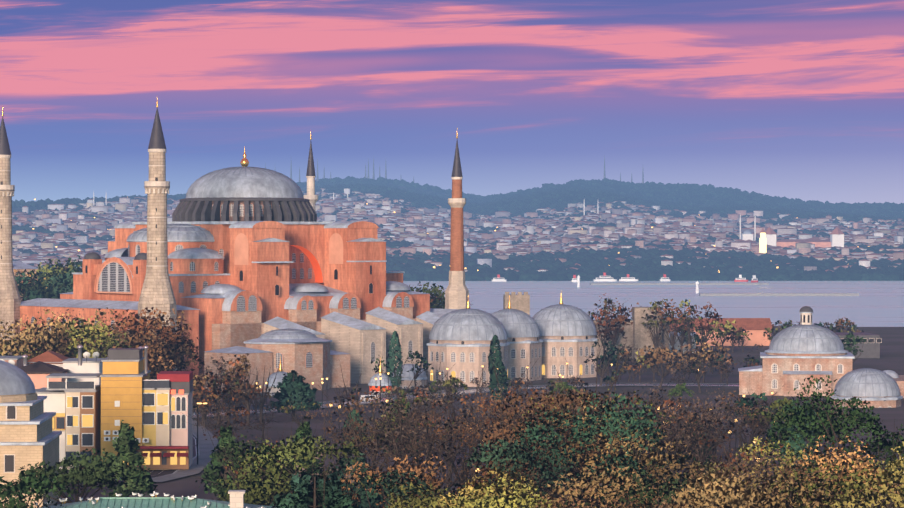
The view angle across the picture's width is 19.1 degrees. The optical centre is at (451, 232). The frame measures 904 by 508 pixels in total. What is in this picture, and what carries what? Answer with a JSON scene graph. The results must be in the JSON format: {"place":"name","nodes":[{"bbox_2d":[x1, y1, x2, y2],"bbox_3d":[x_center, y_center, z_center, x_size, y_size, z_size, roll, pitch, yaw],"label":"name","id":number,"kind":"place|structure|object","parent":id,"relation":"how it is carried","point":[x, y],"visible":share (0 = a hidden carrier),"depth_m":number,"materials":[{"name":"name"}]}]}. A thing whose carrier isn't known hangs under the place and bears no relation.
{"place":"outdoors","nodes":[
{"label":"outdoors","id":0,"kind":"place"},
{"bbox_2d":[104,383,738,481],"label":"road","id":1,"kind":"structure","parent":0,"point":[206,447],"depth_m":488.35,"materials":[{"name":"grey asphalt"}]},
{"bbox_2d":[0,0,903,203],"label":"sky","id":2,"kind":"structure","parent":0,"point":[803,100],"materials":[{"name":"blue"}]},
{"bbox_2d":[12,183,903,506],"bbox_3d":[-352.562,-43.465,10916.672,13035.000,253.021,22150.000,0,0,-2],"label":"ground","id":3,"kind":"structure","parent":0,"point":[890,349],"depth_m":631.48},
{"bbox_2d":[0,108,20,354],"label":"minaret","id":4,"kind":"object","parent":3,"relation":"on","point":[10,300],"visible":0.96,"depth_m":778.05,"materials":[{"name":"stone"}]},
{"bbox_2d":[13,261,38,299],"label":"hagia irene","id":5,"kind":"structure","parent":3,"relation":"on","point":[19,266],"depth_m":1070.27,"materials":[{"name":"metal"}]},
{"bbox_2d":[0,360,61,507],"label":"domed building","id":6,"kind":"structure","parent":3,"relation":"on","point":[28,435],"depth_m":327.53,"materials":[{"name":"stone"}]},
{"bbox_2d":[0,345,193,469],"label":"townhouses","id":7,"kind":"structure","parent":3,"relation":"on","point":[94,401],"depth_m":387.73,"materials":[{"name":"paint"}]},
{"bbox_2d":[138,100,176,370],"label":"minaret","id":8,"kind":"object","parent":3,"relation":"on","point":[157,291],"visible":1,"depth_m":722.78,"materials":[{"name":"stone"}]},
{"bbox_2d":[39,490,276,507],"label":"green roof","id":9,"kind":"structure","parent":3,"relation":"on","point":[236,498],"depth_m":242.47,"materials":[{"name":"metal"}]},
{"bbox_2d":[36,491,262,507],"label":"seagulls","id":10,"kind":"object","parent":9,"relation":"on","point":[139,495],"visible":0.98,"depth_m":242.65,"materials":[{"name":"white"}]},
{"bbox_2d":[19,148,457,392],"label":"mosque","id":11,"kind":"structure","parent":3,"relation":"on","point":[266,270],"depth_m":764.36,"materials":[{"name":"brick"}]},
{"bbox_2d":[265,356,286,395],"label":"muvakkithane kiosk","id":12,"kind":"object","parent":3,"relation":"on","point":[279,375],"visible":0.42,"depth_m":693.51,"materials":[{"name":"metal"}]},
{"bbox_2d":[303,134,317,209],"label":"minaret","id":13,"kind":"object","parent":3,"relation":"on","point":[311,195],"visible":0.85,"depth_m":853.29,"materials":[{"name":"stone"}]},
{"bbox_2d":[368,357,391,395],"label":"red kiosk","id":14,"kind":"object","parent":3,"relation":"on","point":[373,383],"visible":0.48,"depth_m":695.00,"materials":[{"name":"metal"}]},
{"bbox_2d":[392,364,426,387],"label":"princes tomb","id":15,"kind":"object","parent":3,"relation":"on","point":[407,378],"visible":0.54,"depth_m":728.43,"materials":[{"name":"stone"}]},
{"bbox_2d":[33,199,868,272],"bbox_3d":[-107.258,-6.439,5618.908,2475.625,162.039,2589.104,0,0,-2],"label":"city lights","id":16,"kind":"object","parent":3,"relation":"on","point":[427,233],"visible":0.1,"depth_m":5034.04},
{"bbox_2d":[0,253,903,507],"bbox_3d":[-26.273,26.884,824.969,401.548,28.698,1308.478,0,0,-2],"label":"trees","id":17,"kind":"object","parent":3,"relation":"on","point":[641,492],"visible":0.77,"depth_m":255.85,"materials":[{"name":"green plant"}]},
{"bbox_2d":[265,155,643,183],"bbox_3d":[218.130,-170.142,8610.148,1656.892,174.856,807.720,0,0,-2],"label":"antenna masts","id":18,"kind":"object","parent":3,"relation":"on","point":[317,179],"visible":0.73,"depth_m":8886.65,"materials":[{"name":"metal"}]},
{"bbox_2d":[445,133,468,308],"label":"minaret","id":19,"kind":"object","parent":3,"relation":"on","point":[456,293],"visible":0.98,"depth_m":807.13,"materials":[{"name":"stone"}]},
{"bbox_2d":[12,176,903,280],"bbox_3d":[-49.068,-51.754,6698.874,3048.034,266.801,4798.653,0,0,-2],"label":"woods trees","id":20,"kind":"object","parent":3,"relation":"on","point":[646,266],"visible":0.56,"depth_m":5590.53,"materials":[{"name":"green plant"}]},
{"bbox_2d":[12,188,903,271],"bbox_3d":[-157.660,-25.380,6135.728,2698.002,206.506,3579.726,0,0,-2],"label":"city","id":21,"kind":"object","parent":3,"relation":"on","point":[803,248],"visible":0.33,"depth_m":5485.79},
{"bbox_2d":[12,191,903,270],"bbox_3d":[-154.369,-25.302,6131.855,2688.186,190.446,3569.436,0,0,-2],"label":"city roofs","id":22,"kind":"structure","parent":3,"relation":"on","point":[503,229],"depth_m":5373.80,"materials":[{"name":"tile"}]},
{"bbox_2d":[426,296,509,386],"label":"domed mausoleum","id":23,"kind":"structure","parent":3,"relation":"on","point":[460,339],"depth_m":736.82,"materials":[{"name":"stone"}]},
{"bbox_2d":[93,193,858,295],"bbox_3d":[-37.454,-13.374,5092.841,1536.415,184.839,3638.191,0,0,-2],"label":"landmarks","id":24,"kind":"object","parent":3,"relation":"on","point":[768,236],"visible":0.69,"depth_m":4282.07,"materials":[{"name":"white stone"}]},
{"bbox_2d":[193,362,774,484],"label":"street lamps","id":25,"kind":"object","parent":3,"relation":"on","point":[322,382],"visible":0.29,"depth_m":617.10,"materials":[{"name":"metal"}]},
{"bbox_2d":[492,295,542,380],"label":"domed mausoleum","id":26,"kind":"structure","parent":3,"relation":"on","point":[522,329],"depth_m":763.10,"materials":[{"name":"stone"}]},
{"bbox_2d":[532,293,597,377],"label":"domed mausoleum","id":27,"kind":"structure","parent":3,"relation":"on","point":[568,333],"depth_m":779.79,"materials":[{"name":"stone"}]},
{"bbox_2d":[503,292,881,358],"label":"background buildings","id":28,"kind":"structure","parent":3,"relation":"on","point":[637,335],"depth_m":902.31,"materials":[{"name":"stone"}]},
{"bbox_2d":[738,306,903,397],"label":"domed bathhouse","id":29,"kind":"structure","parent":3,"relation":"on","point":[806,348],"depth_m":695.57,"materials":[{"name":"stone"}]},
{"bbox_2d":[831,368,902,407],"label":"dome","id":30,"kind":"structure","parent":29,"relation":"attached to","point":[876,388],"depth_m":635.15,"materials":[{"name":"metal"}]},
{"bbox_2d":[403,281,903,326],"bbox_3d":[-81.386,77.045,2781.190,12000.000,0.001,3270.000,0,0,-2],"label":"water","id":31,"kind":"structure","parent":0,"point":[877,304],"depth_m":3207.70,"materials":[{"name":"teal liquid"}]}
]}

